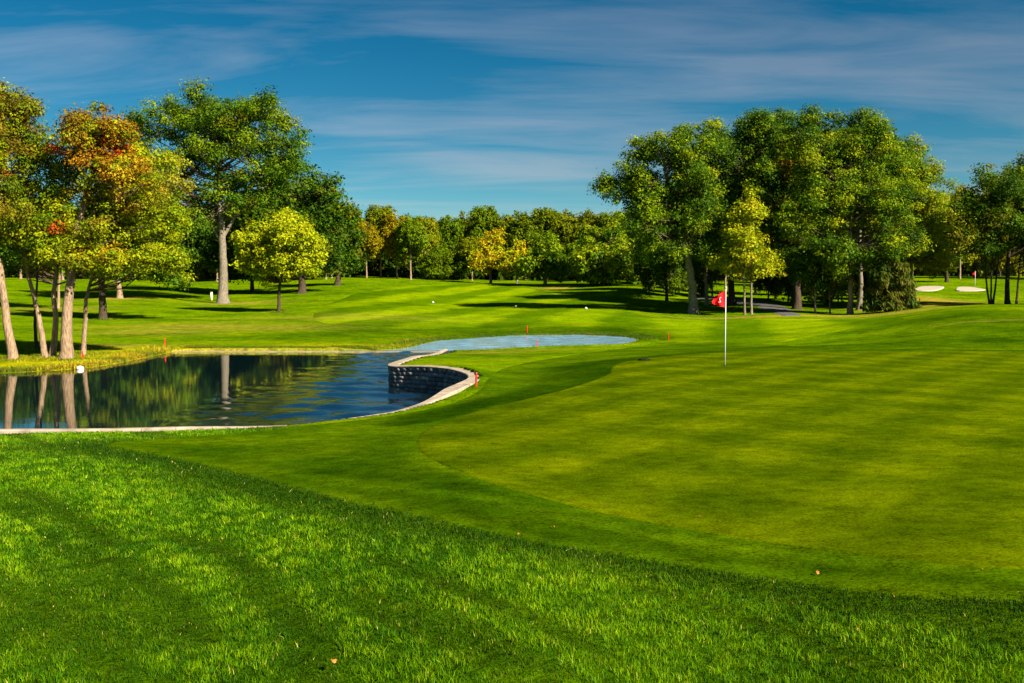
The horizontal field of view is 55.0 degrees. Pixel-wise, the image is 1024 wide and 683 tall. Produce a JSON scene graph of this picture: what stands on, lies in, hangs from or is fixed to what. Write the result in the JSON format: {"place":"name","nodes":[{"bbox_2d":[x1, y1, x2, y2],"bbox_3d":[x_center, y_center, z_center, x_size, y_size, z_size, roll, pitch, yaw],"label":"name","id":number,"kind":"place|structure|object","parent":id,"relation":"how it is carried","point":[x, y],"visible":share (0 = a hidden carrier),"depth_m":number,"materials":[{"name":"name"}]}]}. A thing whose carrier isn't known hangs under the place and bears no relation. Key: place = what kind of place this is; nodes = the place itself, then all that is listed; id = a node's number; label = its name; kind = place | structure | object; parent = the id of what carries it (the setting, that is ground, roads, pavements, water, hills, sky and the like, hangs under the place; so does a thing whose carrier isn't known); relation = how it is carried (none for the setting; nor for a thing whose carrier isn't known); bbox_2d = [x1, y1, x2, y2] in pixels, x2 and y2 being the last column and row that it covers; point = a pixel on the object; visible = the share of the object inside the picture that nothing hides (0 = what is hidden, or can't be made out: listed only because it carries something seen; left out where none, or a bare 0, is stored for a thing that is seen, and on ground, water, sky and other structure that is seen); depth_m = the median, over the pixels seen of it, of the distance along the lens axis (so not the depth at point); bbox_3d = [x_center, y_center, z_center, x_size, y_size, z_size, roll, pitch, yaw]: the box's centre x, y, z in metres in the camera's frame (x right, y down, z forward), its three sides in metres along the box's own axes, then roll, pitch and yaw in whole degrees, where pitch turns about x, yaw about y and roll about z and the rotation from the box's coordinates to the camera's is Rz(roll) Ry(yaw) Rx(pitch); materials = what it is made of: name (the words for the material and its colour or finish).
{"place":"outdoors","nodes":[
{"label":"outdoors","id":0,"kind":"place"},
{"bbox_2d":[0,351,435,428],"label":"pond water","id":1,"kind":"structure","parent":0,"point":[178,389],"depth_m":28.33,"materials":[{"name":"blue liquid"}]},
{"bbox_2d":[348,335,636,350],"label":"channel water","id":2,"kind":"structure","parent":0,"point":[497,342],"depth_m":54.52,"materials":[{"name":"blue liquid"}]},
{"bbox_2d":[0,276,1023,682],"bbox_3d":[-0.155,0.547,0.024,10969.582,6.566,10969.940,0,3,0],"label":"ground","id":3,"kind":"structure","parent":0,"point":[158,316],"depth_m":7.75,"materials":[{"name":"green plant"}]},
{"bbox_2d":[2,261,35,276],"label":"woodland tree","id":4,"kind":"object","parent":3,"relation":"on","point":[8,272],"depth_m":169.03,"materials":[{"name":"green plant"}]},
{"bbox_2d":[4,167,41,347],"bbox_3d":[-22.410,-3.817,45.647,4.172,8.889,3.799,0,3,0],"label":"maple tree","id":5,"kind":"object","parent":3,"relation":"on","point":[36,343],"depth_m":45.96,"materials":[{"name":"green plant"}]},
{"bbox_2d":[0,77,56,358],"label":"maple tree","id":6,"kind":"object","parent":3,"relation":"on","point":[19,114],"visible":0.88,"depth_m":39.43,"materials":[{"name":"green plant"}]},
{"bbox_2d":[0,245,64,307],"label":"maple tree","id":7,"kind":"object","parent":3,"relation":"on","point":[9,260],"visible":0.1,"depth_m":87.97,"materials":[{"name":"green plant"}]},
{"bbox_2d":[30,261,65,277],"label":"woodland tree","id":8,"kind":"object","parent":3,"relation":"on","point":[51,271],"visible":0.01,"depth_m":176.25,"materials":[{"name":"green plant"}]},
{"bbox_2d":[0,129,103,357],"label":"maple tree","id":9,"kind":"object","parent":3,"relation":"on","point":[41,241],"visible":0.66,"depth_m":40.00,"materials":[{"name":"green plant"}]},
{"bbox_2d":[32,100,177,359],"bbox_3d":[-16.612,-4.387,40.326,5.036,10.831,5.758,-2,4,-39],"label":"maple tree","id":10,"kind":"object","parent":3,"relation":"on","point":[80,132],"visible":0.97,"depth_m":39.66,"materials":[{"name":"orange plant"}]},
{"bbox_2d":[77,268,147,298],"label":"maple tree","id":11,"kind":"object","parent":3,"relation":"on","point":[119,295],"depth_m":109.56,"materials":[{"name":"green plant"}]},
{"bbox_2d":[51,182,197,318],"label":"maple tree","id":12,"kind":"object","parent":3,"relation":"on","point":[178,279],"visible":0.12,"depth_m":74.55,"materials":[{"name":"green plant"}]},
{"bbox_2d":[75,141,197,353],"bbox_3d":[-16.288,-3.932,42.238,5.480,9.646,4.305,0,3,0],"label":"maple tree","id":13,"kind":"object","parent":3,"relation":"on","point":[159,254],"visible":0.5,"depth_m":42.05,"materials":[{"name":"green plant"}]},
{"bbox_2d":[145,218,229,292],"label":"oak tree","id":14,"kind":"object","parent":3,"relation":"on","point":[204,247],"visible":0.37,"depth_m":128.46,"materials":[{"name":"green plant"}]},
{"bbox_2d":[191,226,216,278],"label":"woodland tree","id":15,"kind":"object","parent":3,"relation":"on","point":[207,274],"visible":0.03,"depth_m":173.25,"materials":[{"name":"green plant"}]},
{"bbox_2d":[119,74,314,303],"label":"cottonwood tree","id":16,"kind":"object","parent":3,"relation":"on","point":[218,127],"visible":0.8,"depth_m":103.94,"materials":[{"name":"green plant"}]},
{"bbox_2d":[198,226,236,281],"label":"woodland tree","id":17,"kind":"object","parent":3,"relation":"on","point":[217,267],"visible":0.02,"depth_m":161.78,"materials":[{"name":"green plant"}]},
{"bbox_2d":[208,189,262,291],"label":"oak tree","id":18,"kind":"object","parent":3,"relation":"on","point":[234,274],"visible":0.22,"depth_m":130.26,"materials":[{"name":"green plant"}]},
{"bbox_2d":[0,349,479,433],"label":"retaining wall","id":19,"kind":"structure","parent":3,"relation":"on","point":[441,382],"depth_m":27.79,"materials":[{"name":"stone"}]},
{"bbox_2d":[229,206,332,311],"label":"maple tree","id":20,"kind":"object","parent":3,"relation":"on","point":[285,239],"visible":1,"depth_m":85.11,"materials":[{"name":"green plant"}]},
{"bbox_2d":[233,153,355,293],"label":"oak tree","id":21,"kind":"object","parent":3,"relation":"on","point":[312,201],"visible":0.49,"depth_m":120.14,"materials":[{"name":"green plant"}]},
{"bbox_2d":[173,351,437,351],"bbox_3d":[-9.665,0.829,46.992,12.966,0.727,0.620,0,3,0],"label":"stone edging","id":22,"kind":"object","parent":3,"relation":"on","point":[302,351],"visible":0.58,"depth_m":46.78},
{"bbox_2d":[0,302,669,372],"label":"bank grass","id":23,"kind":"structure","parent":3,"relation":"on","point":[108,359],"depth_m":45.52,"materials":[{"name":"green plant"}]},
{"bbox_2d":[310,201,370,285],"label":"oak tree","id":24,"kind":"object","parent":3,"relation":"on","point":[352,240],"visible":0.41,"depth_m":134.56,"materials":[{"name":"green plant"}]},
{"bbox_2d":[348,205,366,277],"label":"woodland tree","id":25,"kind":"object","parent":3,"relation":"on","point":[360,218],"visible":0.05,"depth_m":173.96,"materials":[{"name":"green plant"}]},
{"bbox_2d":[356,221,383,277],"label":"woodland tree","id":26,"kind":"object","parent":3,"relation":"on","point":[373,244],"visible":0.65,"depth_m":170.27,"materials":[{"name":"green plant"}]},
{"bbox_2d":[364,204,397,277],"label":"woodland tree","id":27,"kind":"object","parent":3,"relation":"on","point":[375,215],"visible":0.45,"depth_m":176.03,"materials":[{"name":"green plant"}]},
{"bbox_2d":[379,211,407,278],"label":"woodland tree","id":28,"kind":"object","parent":3,"relation":"on","point":[389,246],"visible":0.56,"depth_m":173.62,"materials":[{"name":"green plant"}]},
{"bbox_2d":[393,215,433,279],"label":"woodland tree","id":29,"kind":"object","parent":3,"relation":"on","point":[413,238],"visible":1,"depth_m":170.31,"materials":[{"name":"green plant"}]},
{"bbox_2d":[412,215,439,277],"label":"woodland tree","id":30,"kind":"object","parent":3,"relation":"on","point":[426,217],"visible":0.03,"depth_m":196.38,"materials":[{"name":"green plant"}]},
{"bbox_2d":[411,215,442,278],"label":"woodland tree","id":31,"kind":"object","parent":3,"relation":"on","point":[429,223],"visible":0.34,"depth_m":178.80,"materials":[{"name":"green plant"}]},
{"bbox_2d":[415,243,454,279],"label":"woodland tree","id":32,"kind":"object","parent":3,"relation":"on","point":[438,260],"visible":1,"depth_m":175.80,"materials":[{"name":"green plant"}]},
{"bbox_2d":[436,213,465,254],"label":"woodland tree","id":33,"kind":"object","parent":3,"relation":"on","point":[449,232],"visible":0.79,"depth_m":187.83,"materials":[{"name":"green plant"}]},
{"bbox_2d":[447,250,470,279],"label":"woodland tree","id":34,"kind":"object","parent":3,"relation":"on","point":[458,266],"visible":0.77,"depth_m":178.09,"materials":[{"name":"green plant"}]},
{"bbox_2d":[451,210,469,240],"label":"woodland tree","id":35,"kind":"object","parent":3,"relation":"on","point":[462,218],"visible":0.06,"depth_m":203.01,"materials":[{"name":"green plant"}]},
{"bbox_2d":[464,214,472,239],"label":"woodland tree","id":36,"kind":"object","parent":3,"relation":"on","point":[466,224],"visible":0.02,"depth_m":199.09,"materials":[{"name":"green plant"}]},
{"bbox_2d":[455,235,482,280],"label":"woodland tree","id":37,"kind":"object","parent":3,"relation":"on","point":[465,246],"visible":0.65,"depth_m":176.14,"materials":[{"name":"green plant"}]},
{"bbox_2d":[465,205,498,279],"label":"woodland tree","id":38,"kind":"object","parent":3,"relation":"on","point":[481,217],"visible":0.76,"depth_m":186.98,"materials":[{"name":"green plant"}]},
{"bbox_2d":[465,227,507,282],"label":"ash tree","id":39,"kind":"object","parent":3,"relation":"on","point":[483,262],"visible":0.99,"depth_m":164.85,"materials":[{"name":"yellow plant"}]},
{"bbox_2d":[487,213,517,279],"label":"woodland tree","id":40,"kind":"object","parent":3,"relation":"on","point":[504,221],"visible":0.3,"depth_m":185.62,"materials":[{"name":"green plant"}]},
{"bbox_2d":[492,238,528,282],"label":"ash tree","id":41,"kind":"object","parent":3,"relation":"on","point":[509,256],"visible":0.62,"depth_m":162.29,"materials":[{"name":"yellow plant"}]},
{"bbox_2d":[508,210,518,220],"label":"woodland tree","id":42,"kind":"object","parent":3,"relation":"on","point":[515,214],"depth_m":205.58,"materials":[{"name":"green plant"}]},
{"bbox_2d":[4,252,1023,280],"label":"undergrowth","id":43,"kind":"object","parent":3,"relation":"on","point":[388,269],"visible":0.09,"depth_m":188.10,"materials":[{"name":"green plant"}]},
{"bbox_2d":[503,210,546,279],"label":"woodland tree","id":44,"kind":"object","parent":3,"relation":"on","point":[523,227],"visible":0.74,"depth_m":182.89,"materials":[{"name":"green plant"}]},
{"bbox_2d":[512,230,574,284],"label":"linden tree","id":45,"kind":"object","parent":3,"relation":"on","point":[537,262],"visible":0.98,"depth_m":152.91,"materials":[{"name":"green plant"}]},
{"bbox_2d":[529,207,565,246],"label":"woodland tree","id":46,"kind":"object","parent":3,"relation":"on","point":[543,216],"visible":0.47,"depth_m":183.06,"materials":[{"name":"green plant"}]},
{"bbox_2d":[100,343,1023,602],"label":"green collar","id":47,"kind":"object","parent":3,"relation":"on","point":[385,462],"visible":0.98,"depth_m":9.47,"materials":[{"name":"green plant"}]},
{"bbox_2d":[544,213,580,279],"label":"woodland tree","id":48,"kind":"object","parent":3,"relation":"on","point":[565,233],"visible":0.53,"depth_m":181.45,"materials":[{"name":"green plant"}]},
{"bbox_2d":[557,208,575,221],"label":"woodland tree","id":49,"kind":"object","parent":3,"relation":"on","point":[565,213],"depth_m":198.74,"materials":[{"name":"green plant"}]},
{"bbox_2d":[561,211,583,219],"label":"woodland tree","id":50,"kind":"object","parent":3,"relation":"on","point":[572,215],"visible":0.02,"depth_m":204.84,"materials":[{"name":"green plant"}]},
{"bbox_2d":[564,240,596,278],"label":"woodland tree","id":51,"kind":"object","parent":3,"relation":"on","point":[569,247],"visible":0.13,"depth_m":174.36,"materials":[{"name":"green plant"}]},
{"bbox_2d":[570,209,599,242],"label":"woodland tree","id":52,"kind":"object","parent":3,"relation":"on","point":[590,220],"visible":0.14,"depth_m":181.60,"materials":[{"name":"green plant"}]},
{"bbox_2d":[563,221,641,284],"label":"linden tree","id":53,"kind":"object","parent":3,"relation":"on","point":[606,254],"visible":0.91,"depth_m":144.30,"materials":[{"name":"green plant"}]},
{"bbox_2d":[313,284,904,343],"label":"fairway","id":54,"kind":"structure","parent":3,"relation":"on","point":[462,306],"depth_m":80.60,"materials":[{"name":"green plant"}]},
{"bbox_2d":[594,211,629,239],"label":"woodland tree","id":55,"kind":"object","parent":3,"relation":"on","point":[603,218],"visible":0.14,"depth_m":177.70,"materials":[{"name":"green plant"}]},
{"bbox_2d":[615,220,642,251],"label":"woodland tree","id":56,"kind":"object","parent":3,"relation":"on","point":[629,235],"visible":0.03,"depth_m":169.91,"materials":[{"name":"green plant"}]},
{"bbox_2d":[631,252,656,291],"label":"woodland tree","id":57,"kind":"object","parent":3,"relation":"on","point":[645,274],"visible":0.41,"depth_m":126.18,"materials":[{"name":"green plant"}]},
{"bbox_2d":[628,231,683,300],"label":"oak tree","id":58,"kind":"object","parent":3,"relation":"on","point":[664,268],"visible":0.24,"depth_m":113.68,"materials":[{"name":"green plant"}]},
{"bbox_2d":[586,116,732,313],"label":"oak tree","id":59,"kind":"object","parent":3,"relation":"on","point":[671,210],"visible":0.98,"depth_m":91.33,"materials":[{"name":"green plant"}]},
{"bbox_2d":[652,257,688,295],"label":"woodland tree","id":60,"kind":"object","parent":3,"relation":"on","point":[679,284],"visible":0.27,"depth_m":120.61,"materials":[{"name":"green plant"}]},
{"bbox_2d":[675,222,726,304],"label":"oak tree","id":61,"kind":"object","parent":3,"relation":"on","point":[698,266],"visible":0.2,"depth_m":106.63,"materials":[{"name":"green plant"}]},
{"bbox_2d":[694,268,724,295],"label":"woodland tree","id":62,"kind":"object","parent":3,"relation":"on","point":[700,281],"visible":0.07,"depth_m":124.00,"materials":[{"name":"green plant"}]},
{"bbox_2d":[416,351,1023,568],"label":"putting green","id":63,"kind":"object","parent":3,"relation":"on","point":[914,455],"visible":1,"depth_m":12.26,"materials":[{"name":"green plant"}]},
{"bbox_2d":[712,287,726,364],"bbox_3d":[5.747,-0.380,27.222,0.436,2.285,0.119,0,3,0],"label":"flagstick","id":64,"kind":"object","parent":63,"relation":"on","point":[719,299],"visible":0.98,"depth_m":27.18,"materials":[{"name":"white paint"}]},
{"bbox_2d":[736,271,752,280],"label":"woodland tree","id":65,"kind":"object","parent":3,"relation":"on","point":[744,276],"depth_m":170.72,"materials":[{"name":"green plant"}]},
{"bbox_2d":[691,105,800,304],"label":"oak tree","id":66,"kind":"object","parent":3,"relation":"on","point":[754,134],"visible":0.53,"depth_m":103.59,"materials":[{"name":"green plant"}]},
{"bbox_2d":[705,184,786,314],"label":"birch tree","id":67,"kind":"object","parent":3,"relation":"on","point":[737,245],"visible":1,"depth_m":89.01,"materials":[{"name":"green plant"}]},
{"bbox_2d":[748,236,783,298],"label":"woodland tree","id":68,"kind":"object","parent":3,"relation":"on","point":[768,283],"visible":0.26,"depth_m":114.83,"materials":[{"name":"green plant"}]},
{"bbox_2d":[756,221,785,297],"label":"woodland tree","id":69,"kind":"object","parent":3,"relation":"on","point":[768,244],"visible":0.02,"depth_m":117.43,"materials":[{"name":"green plant"}]},
{"bbox_2d":[773,251,792,302],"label":"woodland tree","id":70,"kind":"object","parent":3,"relation":"on","point":[785,281],"visible":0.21,"depth_m":110.67,"materials":[{"name":"green plant"}]},
{"bbox_2d":[738,101,841,309],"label":"oak tree","id":71,"kind":"object","parent":3,"relation":"on","point":[776,179],"visible":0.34,"depth_m":98.20,"materials":[{"name":"green plant"}]},
{"bbox_2d":[778,237,832,313],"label":"birch tree","id":72,"kind":"object","parent":3,"relation":"on","point":[800,273],"visible":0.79,"depth_m":90.46,"materials":[{"name":"green plant"}]},
{"bbox_2d":[791,236,831,306],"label":"woodland tree","id":73,"kind":"object","parent":3,"relation":"on","point":[820,295],"visible":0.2,"depth_m":102.72,"materials":[{"name":"green plant"}]},
{"bbox_2d":[815,212,848,301],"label":"woodland tree","id":74,"kind":"object","parent":3,"relation":"on","point":[847,225],"visible":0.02,"depth_m":110.36,"materials":[{"name":"green plant"}]},
{"bbox_2d":[810,260,864,313],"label":"birch tree","id":75,"kind":"object","parent":3,"relation":"on","point":[841,287],"visible":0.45,"depth_m":91.09,"materials":[{"name":"plant"}]},
{"bbox_2d":[820,258,856,305],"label":"woodland tree","id":76,"kind":"object","parent":3,"relation":"on","point":[832,299],"visible":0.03,"depth_m":105.72,"materials":[{"name":"green plant"}]},
{"bbox_2d":[766,108,936,314],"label":"oak tree","id":77,"kind":"object","parent":3,"relation":"on","point":[830,163],"visible":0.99,"depth_m":88.36,"materials":[{"name":"green plant"}]},
{"bbox_2d":[852,176,878,245],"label":"woodland tree","id":78,"kind":"object","parent":3,"relation":"on","point":[854,233],"visible":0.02,"depth_m":119.22,"materials":[{"name":"green plant"}]},
{"bbox_2d":[853,259,880,299],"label":"woodland tree","id":79,"kind":"object","parent":3,"relation":"on","point":[865,275],"visible":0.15,"depth_m":107.38,"materials":[{"name":"green plant"}]},
{"bbox_2d":[814,105,926,309],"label":"birch tree","id":80,"kind":"object","parent":3,"relation":"on","point":[860,123],"visible":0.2,"depth_m":95.35,"materials":[{"name":"green plant"}]},
{"bbox_2d":[859,254,923,312],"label":"juniper shrub","id":81,"kind":"object","parent":3,"relation":"on","point":[885,280],"visible":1,"depth_m":86.80,"materials":[{"name":"green plant"}]},
{"bbox_2d":[889,255,913,297],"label":"woodland tree","id":82,"kind":"object","parent":3,"relation":"on","point":[908,267],"visible":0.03,"depth_m":111.37,"materials":[{"name":"green plant"}]},
{"bbox_2d":[873,132,957,283],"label":"oak tree","id":83,"kind":"object","parent":3,"relation":"on","point":[932,212],"visible":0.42,"depth_m":99.12,"materials":[{"name":"green plant"}]},
{"bbox_2d":[913,266,934,275],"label":"woodland tree","id":84,"kind":"object","parent":3,"relation":"on","point":[921,273],"visible":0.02,"depth_m":176.60,"materials":[{"name":"green plant"}]},
{"bbox_2d":[915,286,943,290],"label":"sand bunker","id":85,"kind":"object","parent":3,"relation":"on","point":[928,288],"visible":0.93,"depth_m":133.68},
{"bbox_2d":[927,193,966,273],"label":"woodland tree","id":86,"kind":"object","parent":3,"relation":"on","point":[956,265],"visible":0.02,"depth_m":164.26,"materials":[{"name":"green plant"}]},
{"bbox_2d":[918,177,981,281],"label":"oak tree","id":87,"kind":"object","parent":3,"relation":"on","point":[957,238],"visible":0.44,"depth_m":145.87,"materials":[{"name":"green plant"}]},
{"bbox_2d":[948,183,980,278],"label":"woodland tree","id":88,"kind":"object","parent":3,"relation":"on","point":[956,190],"visible":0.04,"depth_m":156.20,"materials":[{"name":"green plant"}]},
{"bbox_2d":[955,287,984,290],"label":"sand bunker","id":89,"kind":"object","parent":3,"relation":"on","point":[968,289],"visible":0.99,"depth_m":131.07},
{"bbox_2d":[957,189,999,278],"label":"woodland tree","id":90,"kind":"object","parent":3,"relation":"on","point":[978,265],"visible":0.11,"depth_m":159.05,"materials":[{"name":"green plant"}]},
{"bbox_2d":[951,162,1023,303],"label":"oak tree","id":91,"kind":"object","parent":3,"relation":"on","point":[989,242],"visible":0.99,"depth_m":91.94,"materials":[{"name":"green plant"}]},
{"bbox_2d":[981,151,1023,303],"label":"oak tree","id":92,"kind":"object","parent":3,"relation":"on","point":[1017,203],"visible":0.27,"depth_m":94.17,"materials":[{"name":"green plant"}]},
{"bbox_2d":[988,226,1023,275],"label":"woodland tree","id":93,"kind":"object","parent":3,"relation":"on","point":[1002,262],"visible":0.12,"depth_m":168.26,"materials":[{"name":"green plant"}]},
{"bbox_2d":[1000,195,1023,303],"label":"oak tree","id":94,"kind":"object","parent":3,"relation":"on","point":[1019,267],"visible":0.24,"depth_m":95.80,"materials":[{"name":"green plant"}]},
{"bbox_2d":[1005,257,1023,275],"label":"woodland tree","id":95,"kind":"object","parent":3,"relation":"on","point":[1012,271],"visible":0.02,"depth_m":175.74,"materials":[{"name":"green plant"}]},
{"bbox_2d":[0,0,1023,220],"label":"sky","id":96,"kind":"structure","parent":0,"point":[436,109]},
{"bbox_2d":[697,297,800,315],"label":"cart path","id":97,"kind":"structure","parent":0,"point":[779,309],"depth_m":101.81,"materials":[{"name":"concrete"}]}
]}

